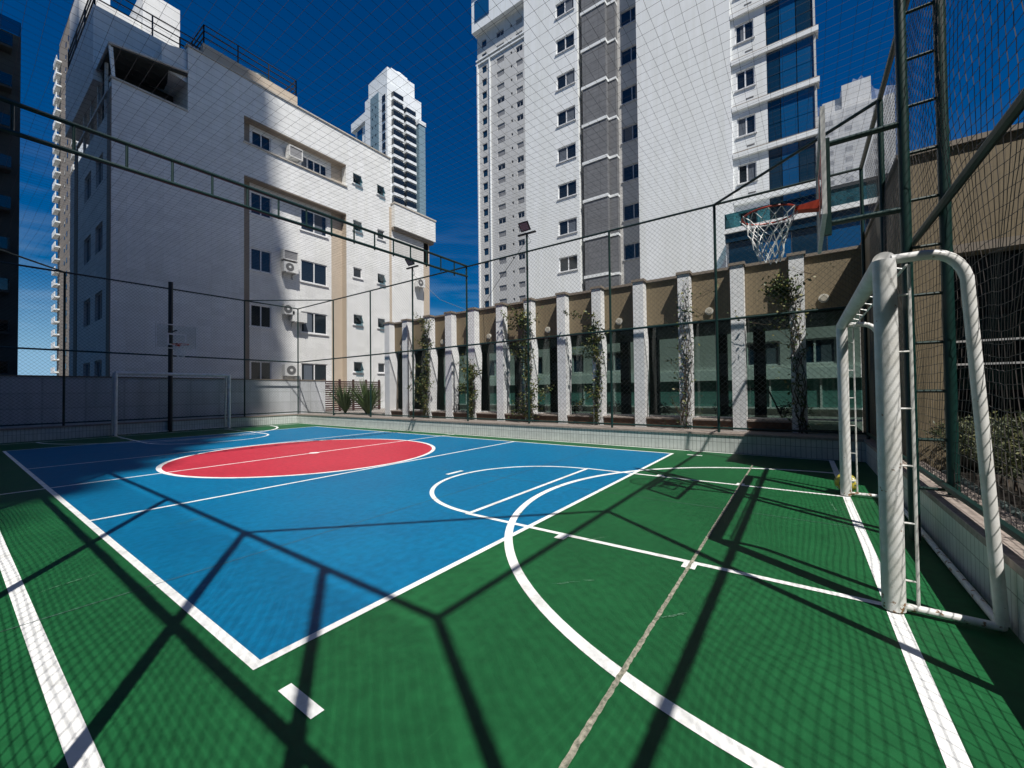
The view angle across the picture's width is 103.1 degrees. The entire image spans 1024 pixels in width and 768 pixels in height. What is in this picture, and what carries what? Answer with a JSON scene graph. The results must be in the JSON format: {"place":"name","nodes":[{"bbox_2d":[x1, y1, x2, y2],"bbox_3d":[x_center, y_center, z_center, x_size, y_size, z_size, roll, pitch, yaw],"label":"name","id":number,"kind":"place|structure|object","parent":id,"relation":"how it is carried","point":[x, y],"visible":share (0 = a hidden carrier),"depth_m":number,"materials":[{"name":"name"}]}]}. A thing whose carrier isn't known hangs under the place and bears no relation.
{"place":"outdoors","nodes":[
{"label":"outdoors","id":0,"kind":"place"},
{"bbox_2d":[0,423,1023,767],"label":"court floor","id":1,"kind":"structure","parent":0,"point":[480,661],"depth_m":1.93,"materials":[{"name":"green paint"}]},
{"bbox_2d":[0,414,296,442],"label":"wall","id":2,"kind":"structure","parent":1,"relation":"on","point":[22,434],"depth_m":13.06,"materials":[{"name":"concrete"}]},
{"bbox_2d":[0,249,297,426],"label":"chain link fence","id":3,"kind":"object","parent":2,"relation":"on","point":[64,350],"visible":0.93,"depth_m":13.03,"materials":[{"name":"black metal"}]},
{"bbox_2d":[111,371,230,435],"bbox_3d":[-11.492,0.622,13.878,0.439,1.999,3.164,-1,-1,35],"label":"soccer goal","id":4,"kind":"object","parent":1,"relation":"on","point":[114,413],"visible":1,"depth_m":13.42,"materials":[{"name":"white metal"}]},
{"bbox_2d":[155,282,196,431],"bbox_3d":[-11.229,-0.951,13.576,1.119,5.150,0.920,-1,-1,-2],"label":"basketball hoop","id":5,"kind":"object","parent":1,"relation":"on","point":[170,334],"visible":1,"depth_m":13.90,"materials":[{"name":"black metal"}]},
{"bbox_2d":[6,427,670,659],"bbox_3d":[-4.306,1.453,8.650,13.000,0.001,7.447,-1,-1,35],"label":"blue court area","id":6,"kind":"object","parent":1,"relation":"on","point":[264,603],"visible":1,"depth_m":4.24,"materials":[{"name":"paint"}]},
{"bbox_2d":[162,439,431,476],"bbox_3d":[-4.162,1.449,8.547,4.900,0.001,4.900,-1,-1,35],"label":"red centre circle","id":7,"kind":"object","parent":6,"relation":"on","point":[357,456],"visible":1,"depth_m":7.86,"materials":[{"name":"paint"}]},
{"bbox_2d":[0,429,905,631],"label":"thin floor joints","id":8,"kind":"object","parent":1,"relation":"on","point":[357,522],"visible":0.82,"depth_m":3.68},
{"bbox_2d":[0,423,972,767],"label":"court markings","id":9,"kind":"object","parent":1,"relation":"on","point":[76,741],"visible":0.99,"depth_m":2.09,"materials":[{"name":"white paint"}]},
{"bbox_2d":[297,413,873,461],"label":"wall","id":10,"kind":"structure","parent":1,"relation":"on","point":[803,446],"depth_m":9.02,"materials":[{"name":"concrete"}]},
{"bbox_2d":[405,258,465,418],"bbox_3d":[-2.558,-1.538,13.400,2.099,5.353,0.395,-1,-1,10],"label":"flood lamp","id":11,"kind":"object","parent":10,"relation":"on","point":[409,263],"visible":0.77,"depth_m":13.56,"materials":[{"name":"black metal"}]},
{"bbox_2d":[484,220,535,423],"bbox_3d":[-0.263,-1.619,11.781,0.361,5.403,2.744,0,-1,-36],"label":"flood lamp","id":12,"kind":"object","parent":10,"relation":"on","point":[526,226],"visible":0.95,"depth_m":10.90,"materials":[{"name":"black metal"}]},
{"bbox_2d":[245,100,876,438],"bbox_3d":[-2.296,-1.198,11.395,18.752,4.594,2.141,-1,-1,35],"label":"chain link fence","id":13,"kind":"object","parent":10,"relation":"on","point":[864,329],"visible":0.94,"depth_m":9.11,"materials":[{"name":"green metal"}]},
{"bbox_2d":[0,96,467,276],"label":"roof truss","id":14,"kind":"object","parent":13,"relation":"attached to","point":[13,104],"visible":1,"depth_m":6.46,"materials":[{"name":"green metal"}]},
{"bbox_2d":[0,0,893,308],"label":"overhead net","id":15,"kind":"object","parent":14,"relation":"attached to","point":[378,142],"visible":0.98,"depth_m":6.03,"materials":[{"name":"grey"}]},
{"bbox_2d":[559,464,753,767],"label":"expansion joint","id":16,"kind":"object","parent":1,"relation":"on","point":[574,748],"visible":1,"depth_m":1.84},
{"bbox_2d":[834,474,855,490],"bbox_3d":[3.940,1.163,4.792,0.220,0.220,0.220,-1,-1,35],"label":"soccer ball","id":17,"kind":"object","parent":1,"relation":"on","point":[837,481],"visible":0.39,"depth_m":4.77,"materials":[{"name":"yellow leather"}]},
{"bbox_2d":[836,249,1010,631],"bbox_3d":[3.124,0.259,3.373,0.479,1.999,3.047,-1,-1,35],"label":"soccer goal","id":18,"kind":"object","parent":1,"relation":"on","point":[879,279],"visible":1,"depth_m":2.23,"materials":[{"name":"white metal"}]},
{"bbox_2d":[0,0,1023,375],"label":"sky","id":19,"kind":"structure","parent":0,"point":[34,24],"materials":[{"name":"blue"}]},
{"bbox_2d":[304,408,865,436],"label":"deck","id":20,"kind":"structure","parent":0,"point":[703,429],"depth_m":10.63,"materials":[{"name":"stone"}]},
{"bbox_2d":[0,375,325,428],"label":"boundary wall","id":21,"kind":"structure","parent":20,"relation":"on","point":[286,399],"depth_m":13.85,"materials":[{"name":"grey paint"}]},
{"bbox_2d":[325,384,358,412],"bbox_3d":[-7.258,0.569,17.673,2.241,1.447,2.352,-1,-1,35],"label":"strap leaf plant","id":22,"kind":"object","parent":20,"relation":"on","point":[344,403],"visible":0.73,"depth_m":17.41,"materials":[{"name":"green plant"}]},
{"bbox_2d":[323,379,380,410],"bbox_3d":[-8.080,0.572,20.699,0.120,1.610,3.210,-1,-1,35],"label":"slatted screen","id":23,"kind":"object","parent":20,"relation":"on","point":[343,385],"visible":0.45,"depth_m":20.33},
{"bbox_2d":[338,378,384,413],"bbox_3d":[-6.180,0.462,17.355,2.706,1.623,2.301,0,-1,-31],"label":"strap leaf plant","id":24,"kind":"object","parent":20,"relation":"on","point":[362,391],"visible":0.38,"depth_m":17.11,"materials":[{"name":"green plant"}]},
{"bbox_2d":[352,388,379,413],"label":"strap leaf plant","id":25,"kind":"object","parent":20,"relation":"on","point":[367,402],"visible":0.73,"depth_m":16.37,"materials":[{"name":"green plant"}]},
{"bbox_2d":[571,399,586,412],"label":"round shrub","id":26,"kind":"object","parent":20,"relation":"on","point":[575,408],"visible":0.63,"depth_m":14.71,"materials":[{"name":"green plant"}]},
{"bbox_2d":[607,400,620,413],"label":"round shrub","id":27,"kind":"object","parent":20,"relation":"on","point":[616,406],"visible":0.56,"depth_m":13.95,"materials":[{"name":"green plant"}]},
{"bbox_2d":[384,245,862,432],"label":"gallery building","id":28,"kind":"structure","parent":20,"relation":"on","point":[640,385],"depth_m":10.49,"materials":[{"name":"brown paint"}]},
{"bbox_2d":[407,312,433,417],"bbox_3d":[-3.139,-0.684,14.024,1.387,3.821,0.460,-1,-1,35],"label":"climbing plant","id":29,"kind":"object","parent":28,"relation":"attached to","point":[424,343],"visible":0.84,"depth_m":14.01,"materials":[{"name":"green plant"}]},
{"bbox_2d":[455,357,481,419],"bbox_3d":[-1.350,0.124,12.815,0.369,2.222,1.224,0,-1,-43],"label":"climbing plant","id":30,"kind":"object","parent":28,"relation":"attached to","point":[471,397],"visible":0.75,"depth_m":12.83,"materials":[{"name":"green plant"}]},
{"bbox_2d":[500,304,553,421],"bbox_3d":[0.401,-0.579,11.553,1.757,3.454,0.411,-1,-1,35],"label":"climbing plant","id":31,"kind":"object","parent":28,"relation":"attached to","point":[525,354],"visible":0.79,"depth_m":11.61,"materials":[{"name":"green plant"}]},
{"bbox_2d":[563,310,612,424],"bbox_3d":[1.982,-0.474,10.463,1.353,3.063,0.365,-1,-1,35],"label":"climbing plant","id":32,"kind":"object","parent":28,"relation":"attached to","point":[595,353],"visible":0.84,"depth_m":10.40,"materials":[{"name":"green plant"}]},
{"bbox_2d":[662,280,717,428],"bbox_3d":[3.911,-0.678,9.009,0.377,3.464,1.277,0,-1,-44],"label":"climbing plant","id":33,"kind":"object","parent":28,"relation":"attached to","point":[684,382],"visible":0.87,"depth_m":9.15,"materials":[{"name":"green plant"}]},
{"bbox_2d":[747,388,782,417],"bbox_3d":[6.174,0.524,9.846,0.302,0.878,1.062,0,-1,-26],"label":"handrail","id":34,"kind":"object","parent":28,"relation":"on","point":[771,397],"visible":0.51,"depth_m":9.77,"materials":[{"name":"black metal"}]},
{"bbox_2d":[727,263,830,433],"bbox_3d":[5.316,-0.634,8.066,1.807,3.356,0.393,-1,-1,35],"label":"climbing plant","id":35,"kind":"object","parent":28,"relation":"attached to","point":[785,292],"visible":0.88,"depth_m":7.98,"materials":[{"name":"green plant"}]},
{"bbox_2d":[649,402,673,414],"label":"round shrub","id":36,"kind":"object","parent":20,"relation":"on","point":[666,411],"visible":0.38,"depth_m":12.93,"materials":[{"name":"green plant"}]},
{"bbox_2d":[777,399,815,416],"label":"round shrub","id":37,"kind":"object","parent":20,"relation":"on","point":[788,409],"visible":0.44,"depth_m":11.03,"materials":[{"name":"green plant"}]},
{"bbox_2d":[831,173,888,189],"bbox_3d":[17.874,-9.675,20.500,3.150,1.840,2.500,-1,-1,35],"label":"awning","id":38,"kind":"object","parent":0,"point":[844,185],"visible":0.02,"depth_m":20.12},
{"label":"ground","id":39,"kind":"structure","parent":0,"visible":0},
{"bbox_2d":[0,14,20,374],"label":"dark block","id":40,"kind":"structure","parent":39,"relation":"on","point":[13,39],"depth_m":29.12,"materials":[{"name":"black glass"}]},
{"bbox_2d":[51,0,109,375],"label":"narrow tower","id":41,"kind":"structure","parent":39,"relation":"on","point":[66,167],"depth_m":94.20,"materials":[{"name":"white paint"}]},
{"bbox_2d":[65,0,435,407],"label":"apartment house","id":42,"kind":"structure","parent":39,"relation":"on","point":[91,46],"depth_m":20.17,"materials":[{"name":"white concrete"},{"name":"beige plaster"},{"name":"dark glass"}]},
{"bbox_2d":[86,300,89,325],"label":"window","id":43,"kind":"structure","parent":42,"relation":"in","point":[87,304],"depth_m":19.51,"materials":[{"name":"black glass"}]},
{"bbox_2d":[86,236,90,262],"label":"window","id":44,"kind":"structure","parent":42,"relation":"in","point":[88,244],"depth_m":19.61,"materials":[{"name":"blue glass"}]},
{"bbox_2d":[86,174,90,200],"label":"window","id":45,"kind":"structure","parent":42,"relation":"in","point":[88,192],"depth_m":19.71,"materials":[{"name":"black glass"}]},
{"bbox_2d":[97,360,101,375],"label":"window","id":46,"kind":"structure","parent":42,"relation":"in","point":[99,363],"depth_m":17.99,"materials":[{"name":"glass"}]},
{"bbox_2d":[97,292,101,320],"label":"window","id":47,"kind":"structure","parent":42,"relation":"in","point":[98,297],"depth_m":18.13,"materials":[{"name":"black glass"}]},
{"bbox_2d":[97,223,102,252],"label":"window","id":48,"kind":"structure","parent":42,"relation":"in","point":[99,247],"depth_m":18.23,"materials":[{"name":"black glass"}]},
{"bbox_2d":[98,156,102,185],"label":"window","id":49,"kind":"structure","parent":42,"relation":"in","point":[100,173],"depth_m":18.24,"materials":[{"name":"blue glass"}]},
{"bbox_2d":[251,361,270,378],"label":"window","id":50,"kind":"structure","parent":42,"relation":"in","point":[260,367],"depth_m":21.59,"materials":[{"name":"white glass"}]},
{"bbox_2d":[249,304,272,329],"bbox_3d":[-13.373,-3.570,21.641,0.170,1.230,1.180,-1,-1,35],"label":"window","id":51,"kind":"structure","parent":42,"relation":"in","point":[257,318],"depth_m":21.64,"materials":[{"name":"white"}]},
{"bbox_2d":[249,247,272,274],"bbox_3d":[-13.408,-6.554,21.695,0.170,1.240,1.180,-1,-1,35],"label":"window","id":52,"kind":"structure","parent":42,"relation":"in","point":[263,263],"depth_m":21.70,"materials":[{"name":"white"}]},
{"bbox_2d":[249,191,272,220],"bbox_3d":[-13.443,-9.534,21.749,0.170,1.240,1.180,-1,-1,35],"label":"window","id":53,"kind":"structure","parent":42,"relation":"in","point":[266,206],"depth_m":21.75,"materials":[{"name":"white"}]},
{"bbox_2d":[252,130,269,150],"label":"window","id":54,"kind":"structure","parent":42,"relation":"in","point":[267,147],"depth_m":21.85,"materials":[{"name":"white"}]},
{"bbox_2d":[282,303,294,320],"bbox_3d":[-12.447,-3.975,22.529,0.465,0.850,0.575,-1,-1,35],"label":"air conditioner","id":55,"kind":"object","parent":42,"relation":"attached to","point":[287,312],"visible":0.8,"depth_m":22.36,"materials":[{"name":"grey"}]},
{"bbox_2d":[281,261,298,279],"bbox_3d":[-12.410,-6.323,22.664,0.465,0.850,0.800,-1,-1,35],"label":"air conditioner","id":56,"kind":"object","parent":42,"relation":"attached to","point":[284,265],"visible":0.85,"depth_m":22.54,"materials":[{"name":"grey"}]},
{"bbox_2d":[281,249,298,262],"bbox_3d":[-12.428,-6.974,22.646,0.481,0.850,0.800,-1,-1,35],"label":"air conditioner","id":57,"kind":"object","parent":42,"relation":"attached to","point":[286,254],"visible":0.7,"depth_m":22.49,"materials":[{"name":"white metal"}]},
{"bbox_2d":[282,364,300,379],"bbox_3d":[-12.302,-0.609,22.617,0.465,0.920,0.850,-1,-1,35],"label":"air conditioner","id":58,"kind":"object","parent":42,"relation":"attached to","point":[288,369],"visible":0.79,"depth_m":22.38,"materials":[{"name":"grey"}]},
{"bbox_2d":[286,144,302,163],"bbox_3d":[-12.319,-12.806,22.933,0.561,0.920,0.750,-1,-1,35],"label":"air conditioner","id":59,"kind":"object","parent":42,"relation":"attached to","point":[294,151],"visible":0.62,"depth_m":22.77,"materials":[{"name":"white metal"}]},
{"bbox_2d":[290,311,306,326],"bbox_3d":[-12.116,-3.620,23.005,0.440,0.850,0.800,-1,-1,35],"label":"air conditioner","id":60,"kind":"object","parent":42,"relation":"attached to","point":[303,315],"visible":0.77,"depth_m":22.89,"materials":[{"name":"silver metal"}]},
{"bbox_2d":[301,156,325,175],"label":"window","id":61,"kind":"structure","parent":42,"relation":"in","point":[319,168],"depth_m":24.27,"materials":[{"name":"white"}]},
{"bbox_2d":[301,363,326,382],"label":"window","id":62,"kind":"structure","parent":42,"relation":"in","point":[317,367],"depth_m":23.97,"materials":[{"name":"white glass"}]},
{"bbox_2d":[299,208,328,238],"bbox_3d":[-11.753,-9.525,24.124,0.170,1.310,1.750,-1,-1,35],"label":"window","id":63,"kind":"structure","parent":42,"relation":"in","point":[311,223],"depth_m":24.18,"materials":[{"name":"white"}]},
{"bbox_2d":[300,311,328,335],"bbox_3d":[-11.683,-3.557,24.016,0.170,1.290,1.750,-1,-1,35],"label":"window","id":64,"kind":"structure","parent":42,"relation":"in","point":[323,320],"depth_m":24.12,"materials":[{"name":"white"}]},
{"bbox_2d":[300,259,328,287],"bbox_3d":[-11.718,-6.536,24.070,0.170,1.330,1.750,-1,-1,35],"label":"window","id":65,"kind":"structure","parent":42,"relation":"in","point":[303,262],"depth_m":24.07,"materials":[{"name":"white"}]},
{"bbox_2d":[352,173,362,187],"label":"window","id":66,"kind":"structure","parent":42,"relation":"in","point":[356,178],"depth_m":25.90,"materials":[{"name":"black"}]},
{"bbox_2d":[352,314,363,326],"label":"window","id":67,"kind":"structure","parent":42,"relation":"in","point":[358,317],"depth_m":25.75,"materials":[{"name":"black glass"}]},
{"bbox_2d":[352,267,363,279],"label":"window","id":68,"kind":"structure","parent":42,"relation":"in","point":[359,271],"depth_m":25.88,"materials":[{"name":"white"}]},
{"bbox_2d":[354,362,363,372],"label":"window","id":69,"kind":"structure","parent":42,"relation":"in","point":[357,366],"depth_m":25.69,"materials":[{"name":"white"}]},
{"bbox_2d":[376,185,385,197],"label":"window","id":70,"kind":"structure","parent":42,"relation":"in","point":[381,190],"depth_m":27.37,"materials":[{"name":"black glass"}]},
{"bbox_2d":[415,278,424,290],"bbox_3d":[-6.771,-7.236,29.792,0.465,0.900,0.700,-1,-1,35],"label":"air conditioner","id":71,"kind":"object","parent":42,"relation":"attached to","point":[421,284],"visible":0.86,"depth_m":29.62,"materials":[{"name":"grey"}]},
{"bbox_2d":[351,67,425,215],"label":"balcony tower","id":72,"kind":"structure","parent":39,"relation":"on","point":[405,140],"depth_m":129.11,"materials":[{"name":"white paint"}]},
{"bbox_2d":[471,0,526,307],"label":"pale tower","id":73,"kind":"structure","parent":39,"relation":"on","point":[511,125],"depth_m":87.88,"materials":[{"name":"grey paint"}]},
{"bbox_2d":[474,0,488,22],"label":"penthouse window","id":74,"kind":"structure","parent":73,"relation":"in","point":[478,12],"depth_m":89.64,"materials":[{"name":"blue glass"}]},
{"bbox_2d":[444,311,862,430],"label":"building","id":75,"kind":"structure","parent":39,"relation":"on","point":[667,382],"depth_m":13.43,"materials":[{"name":"grey paint"}]},
{"bbox_2d":[489,360,496,376],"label":"window","id":76,"kind":"structure","parent":75,"relation":"in","point":[491,363],"depth_m":18.93,"materials":[{"name":"white"}]},
{"bbox_2d":[572,354,583,372],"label":"window","id":77,"kind":"structure","parent":75,"relation":"in","point":[574,370],"depth_m":16.43,"materials":[{"name":"black"}]},
{"bbox_2d":[607,352,620,371],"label":"window","id":78,"kind":"structure","parent":75,"relation":"in","point":[615,358],"depth_m":15.51,"materials":[{"name":"white"}]},
{"bbox_2d":[747,341,779,365],"bbox_3d":[7.861,-0.941,12.723,0.900,0.750,0.064,-1,-1,35],"label":"window","id":79,"kind":"structure","parent":75,"relation":"in","point":[768,354],"depth_m":12.60,"materials":[{"name":"white"}]},
{"bbox_2d":[806,337,836,363],"bbox_3d":[8.920,-0.967,11.969,1.000,0.750,0.064,-1,-1,35],"label":"window","id":80,"kind":"structure","parent":75,"relation":"in","point":[832,340],"depth_m":11.87,"materials":[{"name":"white"}]},
{"bbox_2d":[524,0,886,298],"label":"white tower","id":81,"kind":"structure","parent":39,"relation":"on","point":[803,129],"depth_m":27.66,"materials":[{"name":"paint"}]},
{"bbox_2d":[554,0,574,19],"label":"window","id":82,"kind":"structure","parent":81,"relation":"in","point":[570,6],"depth_m":32.32,"materials":[{"name":"white"}]},
{"bbox_2d":[555,32,574,55],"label":"window","id":83,"kind":"structure","parent":81,"relation":"in","point":[565,40],"depth_m":32.24,"materials":[{"name":"white"}]},
{"bbox_2d":[555,68,575,91],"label":"window","id":84,"kind":"structure","parent":81,"relation":"in","point":[562,82],"depth_m":32.21,"materials":[{"name":"white"}]},
{"bbox_2d":[556,106,575,127],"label":"window","id":85,"kind":"structure","parent":81,"relation":"in","point":[570,111],"depth_m":32.13,"materials":[{"name":"white"}]},
{"bbox_2d":[556,142,576,163],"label":"window","id":86,"kind":"structure","parent":81,"relation":"in","point":[572,150],"depth_m":32.09,"materials":[{"name":"white"}]},
{"bbox_2d":[557,217,576,236],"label":"window","id":87,"kind":"structure","parent":81,"relation":"in","point":[561,233],"depth_m":31.98,"materials":[{"name":"white"}]},
{"bbox_2d":[557,180,576,200],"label":"window","id":88,"kind":"structure","parent":81,"relation":"in","point":[569,190],"depth_m":32.03,"materials":[{"name":"white"}]},
{"bbox_2d":[558,255,577,273],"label":"window","id":89,"kind":"structure","parent":81,"relation":"in","point":[565,260],"depth_m":31.93,"materials":[{"name":"white"}]},
{"bbox_2d":[619,5,635,29],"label":"window","id":90,"kind":"structure","parent":81,"relation":"in","point":[627,15],"depth_m":30.34,"materials":[{"name":"glass"}]},
{"bbox_2d":[620,84,636,105],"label":"window","id":91,"kind":"structure","parent":81,"relation":"in","point":[626,98],"depth_m":30.25,"materials":[{"name":"blue glass"}]},
{"bbox_2d":[620,45,636,67],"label":"window","id":92,"kind":"structure","parent":81,"relation":"in","point":[627,56],"depth_m":30.31,"materials":[{"name":"blue glass"}]},
{"bbox_2d":[621,123,637,144],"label":"window","id":93,"kind":"structure","parent":81,"relation":"in","point":[634,131],"depth_m":30.17,"materials":[{"name":"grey glass"}]},
{"bbox_2d":[621,163,638,182],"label":"window","id":94,"kind":"structure","parent":81,"relation":"in","point":[632,169],"depth_m":30.13,"materials":[{"name":"blue glass"}]},
{"bbox_2d":[622,202,638,221],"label":"window","id":95,"kind":"structure","parent":81,"relation":"in","point":[635,207],"depth_m":30.09,"materials":[{"name":"blue glass"}]},
{"bbox_2d":[623,242,639,260],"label":"window","id":96,"kind":"structure","parent":81,"relation":"in","point":[635,251],"depth_m":30.03,"materials":[{"name":"blue glass"}]},
{"bbox_2d":[734,19,753,45],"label":"window","id":97,"kind":"structure","parent":81,"relation":"in","point":[745,28],"depth_m":25.15,"materials":[{"name":"white"}]},
{"bbox_2d":[735,66,755,92],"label":"window","id":98,"kind":"structure","parent":81,"relation":"in","point":[749,74],"depth_m":25.10,"materials":[{"name":"white"}]},
{"bbox_2d":[736,114,756,138],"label":"window","id":99,"kind":"structure","parent":81,"relation":"in","point":[749,130],"depth_m":25.04,"materials":[{"name":"white"}]},
{"bbox_2d":[737,161,757,185],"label":"window","id":100,"kind":"structure","parent":81,"relation":"in","point":[746,167],"depth_m":25.00,"materials":[{"name":"white"}]},
{"bbox_2d":[818,76,895,186],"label":"wrapped tower","id":101,"kind":"structure","parent":39,"relation":"on","point":[863,99],"depth_m":116.73,"materials":[{"name":"grey paint"}]},
{"bbox_2d":[860,122,1023,475],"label":"corner building","id":102,"kind":"structure","parent":39,"relation":"on","point":[869,241],"depth_m":4.63,"materials":[{"name":"brown paint"}]},
{"bbox_2d":[864,439,1023,643],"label":"wall","id":103,"kind":"structure","parent":39,"relation":"on","point":[953,527],"depth_m":2.66,"materials":[{"name":"concrete"}]},
{"bbox_2d":[859,0,1023,544],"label":"net fence","id":104,"kind":"object","parent":103,"relation":"on","point":[1013,112],"visible":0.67,"depth_m":3.05,"materials":[{"name":"green metal"}]},
{"bbox_2d":[865,0,1023,532],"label":"fence net","id":105,"kind":"object","parent":104,"relation":"hanging from","point":[892,155],"visible":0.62,"depth_m":2.90,"materials":[{"name":"grey fabric"}]},
{"bbox_2d":[940,471,1023,511],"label":"planting bed","id":106,"kind":"object","parent":39,"relation":"on","point":[1017,500],"depth_m":3.69,"materials":[{"name":"soil"}]},
{"bbox_2d":[740,0,960,540],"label":"basketball hoop","id":107,"kind":"object","parent":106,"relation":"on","point":[820,205],"visible":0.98,"depth_m":3.27,"materials":[{"name":"green metal"}]},
{"bbox_2d":[921,396,1023,494],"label":"hedge","id":108,"kind":"object","parent":106,"relation":"on","point":[1013,462],"visible":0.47,"depth_m":3.22,"materials":[{"name":"green plant"}]},
{"bbox_2d":[1005,506,1019,515],"bbox_3d":[3.577,0.918,2.893,0.084,0.080,0.170,-9,-6,40],"label":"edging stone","id":109,"kind":"object","parent":106,"relation":"on","point":[1007,509],"visible":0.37,"depth_m":2.87,"materials":[{"name":"grey stone"}]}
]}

